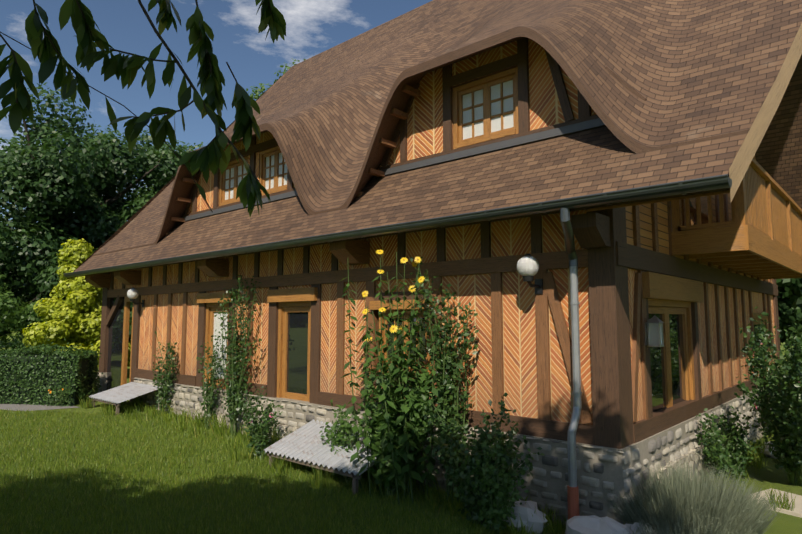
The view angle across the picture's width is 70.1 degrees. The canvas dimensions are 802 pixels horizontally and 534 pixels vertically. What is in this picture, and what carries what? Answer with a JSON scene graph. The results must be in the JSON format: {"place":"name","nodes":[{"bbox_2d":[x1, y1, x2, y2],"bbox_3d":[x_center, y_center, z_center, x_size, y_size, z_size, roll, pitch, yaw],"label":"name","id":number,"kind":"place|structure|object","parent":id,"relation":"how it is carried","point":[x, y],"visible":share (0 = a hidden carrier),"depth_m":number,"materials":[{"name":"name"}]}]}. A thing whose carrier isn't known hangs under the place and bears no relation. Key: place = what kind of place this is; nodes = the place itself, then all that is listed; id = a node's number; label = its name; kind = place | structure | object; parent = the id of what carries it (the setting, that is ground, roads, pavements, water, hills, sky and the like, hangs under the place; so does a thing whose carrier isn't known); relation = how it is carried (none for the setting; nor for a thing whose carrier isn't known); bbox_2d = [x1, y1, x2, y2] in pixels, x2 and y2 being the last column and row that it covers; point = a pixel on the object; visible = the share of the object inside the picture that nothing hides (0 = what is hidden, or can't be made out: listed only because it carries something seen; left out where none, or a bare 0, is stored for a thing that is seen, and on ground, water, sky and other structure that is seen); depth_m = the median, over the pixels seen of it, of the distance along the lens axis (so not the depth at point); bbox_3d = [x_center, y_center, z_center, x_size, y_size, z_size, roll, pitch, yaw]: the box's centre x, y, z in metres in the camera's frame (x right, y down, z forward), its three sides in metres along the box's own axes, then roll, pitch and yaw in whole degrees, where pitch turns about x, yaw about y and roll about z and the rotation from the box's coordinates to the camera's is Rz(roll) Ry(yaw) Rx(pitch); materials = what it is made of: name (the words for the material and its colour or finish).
{"place":"outdoors","nodes":[
{"label":"outdoors","id":0,"kind":"place"},
{"bbox_2d":[0,404,77,410],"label":"gravel path","id":1,"kind":"structure","parent":0,"point":[16,407],"depth_m":11.41,"materials":[{"name":"grey gravel"}]},
{"bbox_2d":[0,0,431,222],"label":"sky","id":2,"kind":"structure","parent":0,"point":[313,27],"materials":[{"name":"blue"}]},
{"bbox_2d":[0,331,801,533],"bbox_3d":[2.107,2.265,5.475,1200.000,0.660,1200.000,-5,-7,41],"label":"ground","id":3,"kind":"structure","parent":0,"point":[771,474],"depth_m":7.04,"materials":[{"name":"green plant"}]},
{"bbox_2d":[0,274,46,354],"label":"border shrub","id":4,"kind":"object","parent":3,"relation":"on","point":[18,318],"visible":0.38,"depth_m":17.85,"materials":[{"name":"green plant"}]},
{"bbox_2d":[0,339,102,405],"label":"hedge","id":5,"kind":"object","parent":3,"relation":"on","point":[27,378],"visible":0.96,"depth_m":11.78,"materials":[{"name":"green plant"}]},
{"bbox_2d":[43,382,76,405],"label":"marigolds","id":6,"kind":"object","parent":3,"relation":"on","point":[60,400],"visible":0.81,"depth_m":11.59,"materials":[{"name":"green plant"}]},
{"bbox_2d":[22,238,130,368],"bbox_3d":[-9.059,1.230,16.313,2.630,4.192,2.978,-5,-7,41],"label":"shrub","id":7,"kind":"object","parent":3,"relation":"on","point":[70,312],"visible":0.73,"depth_m":15.79,"materials":[{"name":"yellow plant"}]},
{"bbox_2d":[0,82,192,345],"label":"tree","id":8,"kind":"object","parent":3,"relation":"on","point":[51,183],"visible":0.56,"depth_m":23.33,"materials":[{"name":"green plant"}]},
{"bbox_2d":[89,382,160,415],"bbox_3d":[-5.588,2.663,11.556,1.400,0.513,0.860,-5,-7,41],"label":"bench","id":9,"kind":"object","parent":3,"relation":"on","point":[123,393],"visible":0.88,"depth_m":11.47,"materials":[{"name":"metal"}]},
{"bbox_2d":[128,302,132,345],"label":"border shrub","id":10,"kind":"object","parent":3,"relation":"on","point":[130,321],"depth_m":20.55,"materials":[{"name":"green plant"}]},
{"bbox_2d":[119,184,158,220],"bbox_3d":[-11.252,-0.535,32.771,10.671,10.882,10.017,-5,-7,41],"label":"tree","id":11,"kind":"object","parent":3,"relation":"on","point":[143,194],"depth_m":30.29,"materials":[{"name":"green plant"}]},
{"bbox_2d":[116,140,208,221],"bbox_3d":[-15.557,-1.749,39.904,15.222,14.471,16.682,-5,-7,41],"label":"tree","id":12,"kind":"object","parent":3,"relation":"on","point":[192,147],"visible":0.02,"depth_m":39.74,"materials":[{"name":"green plant"}]},
{"bbox_2d":[152,331,177,413],"bbox_3d":[-4.611,2.057,11.113,0.657,1.614,0.398,-5,-7,41],"label":"rose","id":13,"kind":"object","parent":3,"relation":"on","point":[166,385],"visible":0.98,"depth_m":11.09,"materials":[{"name":"green plant"}]},
{"bbox_2d":[196,329,224,429],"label":"climbing roses","id":14,"kind":"object","parent":3,"relation":"on","point":[208,398],"depth_m":9.95,"materials":[{"name":"green plant"}]},
{"bbox_2d":[214,275,263,435],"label":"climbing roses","id":15,"kind":"object","parent":3,"relation":"on","point":[235,368],"depth_m":9.43,"materials":[{"name":"green plant"}]},
{"bbox_2d":[234,379,282,458],"bbox_3d":[-2.028,2.154,8.046,0.670,1.129,0.826,1,-6,-16],"label":"shrub","id":16,"kind":"object","parent":3,"relation":"on","point":[260,436],"visible":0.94,"depth_m":8.05,"materials":[{"name":"green plant"}]},
{"bbox_2d":[246,58,304,99],"bbox_3d":[-5.493,-3.199,30.201,8.351,15.625,8.434,-5,-7,41],"label":"tall tree","id":17,"kind":"object","parent":3,"relation":"on","point":[256,93],"depth_m":29.93,"materials":[{"name":"green plant"}]},
{"bbox_2d":[264,419,375,494],"bbox_3d":[-0.881,2.430,7.409,1.850,0.581,0.860,-5,-7,41],"label":"panel table","id":18,"kind":"object","parent":3,"relation":"on","point":[303,445],"visible":0.56,"depth_m":7.30,"materials":[{"name":"metal"}]},
{"bbox_2d":[319,400,364,477],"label":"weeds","id":19,"kind":"object","parent":3,"relation":"on","point":[342,434],"visible":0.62,"depth_m":7.26,"materials":[{"name":"green plant"}]},
{"bbox_2d":[341,249,440,505],"bbox_3d":[-0.097,1.201,6.690,0.998,2.889,1.297,2,-6,-22],"label":"yellow helianthus","id":20,"kind":"object","parent":3,"relation":"on","point":[414,472],"visible":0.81,"depth_m":6.51,"materials":[{"name":"green plant"}]},
{"bbox_2d":[354,356,441,495],"bbox_3d":[-0.082,1.834,6.657,1.248,1.610,0.625,-3,-6,25],"label":"shrub","id":21,"kind":"object","parent":3,"relation":"on","point":[415,405],"visible":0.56,"depth_m":6.53,"materials":[{"name":"green plant"}]},
{"bbox_2d":[96,373,768,526],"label":"plinth rubble stones","id":22,"kind":"object","parent":3,"relation":"on","point":[653,446],"visible":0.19,"depth_m":6.05,"materials":[{"name":"grey stone"}]},
{"bbox_2d":[85,37,780,448],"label":"house timbers","id":23,"kind":"object","parent":3,"relation":"on","point":[607,255],"visible":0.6,"depth_m":7.06,"materials":[{"name":"brown wood"}]},
{"bbox_2d":[127,288,144,306],"bbox_3d":[-5.698,0.653,12.256,0.236,0.415,0.354,-5,-7,41],"label":"wall lamp","id":24,"kind":"object","parent":23,"relation":"attached to","point":[132,294],"visible":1,"depth_m":12.16,"materials":[{"name":"white glass"}]},
{"bbox_2d":[64,174,731,519],"bbox_3d":[-2.550,1.361,9.154,14.120,3.247,0.732,-5,-7,41],"label":"gutter and downpipe","id":25,"kind":"object","parent":23,"relation":"attached to","point":[564,206],"visible":1,"depth_m":5.68,"materials":[{"name":"metal"}]},
{"bbox_2d":[71,0,801,277],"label":"roof","id":26,"kind":"structure","parent":23,"relation":"attached to","point":[717,84],"depth_m":6.97,"materials":[{"name":"tile"}]},
{"bbox_2d":[107,67,767,411],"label":"windows","id":27,"kind":"structure","parent":23,"relation":"attached to","point":[485,109],"depth_m":7.60,"materials":[{"name":"brown wood"}]},
{"bbox_2d":[517,254,542,293],"bbox_3d":[1.375,0.071,6.046,0.236,0.415,0.354,-5,-7,41],"label":"globe lamp","id":28,"kind":"object","parent":23,"relation":"on","point":[527,267],"visible":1,"depth_m":5.95,"materials":[{"name":"white glass"}]},
{"bbox_2d":[645,315,663,346],"bbox_3d":[2.726,0.688,6.145,0.169,0.335,0.150,-5,-7,41],"label":"lantern","id":29,"kind":"object","parent":23,"relation":"attached to","point":[654,331],"visible":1,"depth_m":6.11,"materials":[{"name":"glass"}]},
{"bbox_2d":[682,196,708,225],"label":"gable doors","id":30,"kind":"structure","parent":23,"relation":"attached to","point":[704,212],"depth_m":7.92,"materials":[{"name":"brown wood"}]},
{"bbox_2d":[671,158,801,279],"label":"balcony","id":31,"kind":"structure","parent":23,"relation":"attached to","point":[759,235],"depth_m":7.42,"materials":[{"name":"brown wood"}]},
{"bbox_2d":[79,395,795,533],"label":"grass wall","id":32,"kind":"structure","parent":3,"relation":"on","point":[221,429],"depth_m":7.97,"materials":[{"name":"green plant"}]},
{"bbox_2d":[410,257,479,502],"bbox_3d":[0.489,1.246,6.594,0.942,2.783,0.482,-5,-7,41],"label":"climbing plant","id":33,"kind":"object","parent":3,"relation":"on","point":[448,360],"visible":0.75,"depth_m":6.52,"materials":[{"name":"green plant"}]},
{"bbox_2d":[418,392,544,524],"bbox_3d":[0.793,1.922,5.812,1.435,1.339,0.724,-5,-7,41],"label":"corner shrub","id":34,"kind":"object","parent":3,"relation":"on","point":[459,470],"visible":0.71,"depth_m":5.72,"materials":[{"name":"green plant"}]},
{"bbox_2d":[458,431,531,533],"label":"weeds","id":35,"kind":"object","parent":3,"relation":"on","point":[497,505],"visible":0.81,"depth_m":5.49,"materials":[{"name":"green plant"}]},
{"bbox_2d":[503,499,548,533],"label":"corner boulder","id":36,"kind":"object","parent":3,"relation":"on","point":[537,520],"visible":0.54,"depth_m":5.54,"materials":[{"name":"grey stone"}]},
{"bbox_2d":[565,515,629,533],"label":"corner boulder","id":37,"kind":"object","parent":3,"relation":"on","point":[593,524],"visible":1,"depth_m":5.05,"materials":[{"name":"grey stone"}]},
{"bbox_2d":[625,522,656,533],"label":"corner boulder","id":38,"kind":"object","parent":3,"relation":"on","point":[631,527],"visible":0.27,"depth_m":5.14,"materials":[{"name":"grey stone"}]},
{"bbox_2d":[628,506,750,533],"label":"lavender corner","id":39,"kind":"object","parent":3,"relation":"on","point":[664,531],"visible":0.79,"depth_m":4.87,"materials":[{"name":"green plant"}]},
{"bbox_2d":[597,456,784,533],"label":"lavender bush","id":40,"kind":"object","parent":3,"relation":"on","point":[718,504],"visible":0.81,"depth_m":5.22,"materials":[{"name":"green plant"}]},
{"bbox_2d":[695,406,762,484],"bbox_3d":[4.116,2.253,7.203,0.740,1.023,1.680,-5,-7,41],"label":"shrub","id":41,"kind":"object","parent":3,"relation":"on","point":[727,457],"visible":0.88,"depth_m":7.13,"materials":[{"name":"green plant"}]},
{"bbox_2d":[758,442,777,458],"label":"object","id":42,"kind":"object","parent":3,"relation":"on","point":[767,453],"visible":0.25,"depth_m":8.67,"materials":[{"name":"grey stone"}]},
{"bbox_2d":[734,307,801,485],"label":"shrub","id":43,"kind":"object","parent":3,"relation":"on","point":[777,402],"depth_m":6.86,"materials":[{"name":"green plant"}]},
{"bbox_2d":[746,489,801,517],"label":"path","id":44,"kind":"structure","parent":3,"relation":"on","point":[797,511],"depth_m":6.46,"materials":[{"name":"beige stone"}]},
{"bbox_2d":[769,337,795,386],"bbox_3d":[7.010,2.131,10.105,0.853,1.801,2.046,-5,-7,41],"label":"shrub","id":45,"kind":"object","parent":3,"relation":"on","point":[782,360],"depth_m":10.06,"materials":[{"name":"green plant"}]},
{"bbox_2d":[776,278,801,344],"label":"tree","id":46,"kind":"object","parent":3,"relation":"on","point":[789,298],"visible":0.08,"depth_m":17.15,"materials":[{"name":"green plant"}]},
{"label":"tree","id":47,"kind":"object","parent":3,"relation":"on","visible":0},
{"bbox_2d":[0,0,285,216],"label":"branch","id":48,"kind":"object","parent":47,"relation":"attached to","point":[46,49],"visible":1,"depth_m":1.95,"materials":[{"name":"green plant"}]},
{"bbox_2d":[99,38,775,523],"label":"house walls","id":49,"kind":"structure","parent":0,"point":[463,242],"depth_m":7.00,"materials":[{"name":"orange wood"}]}
]}

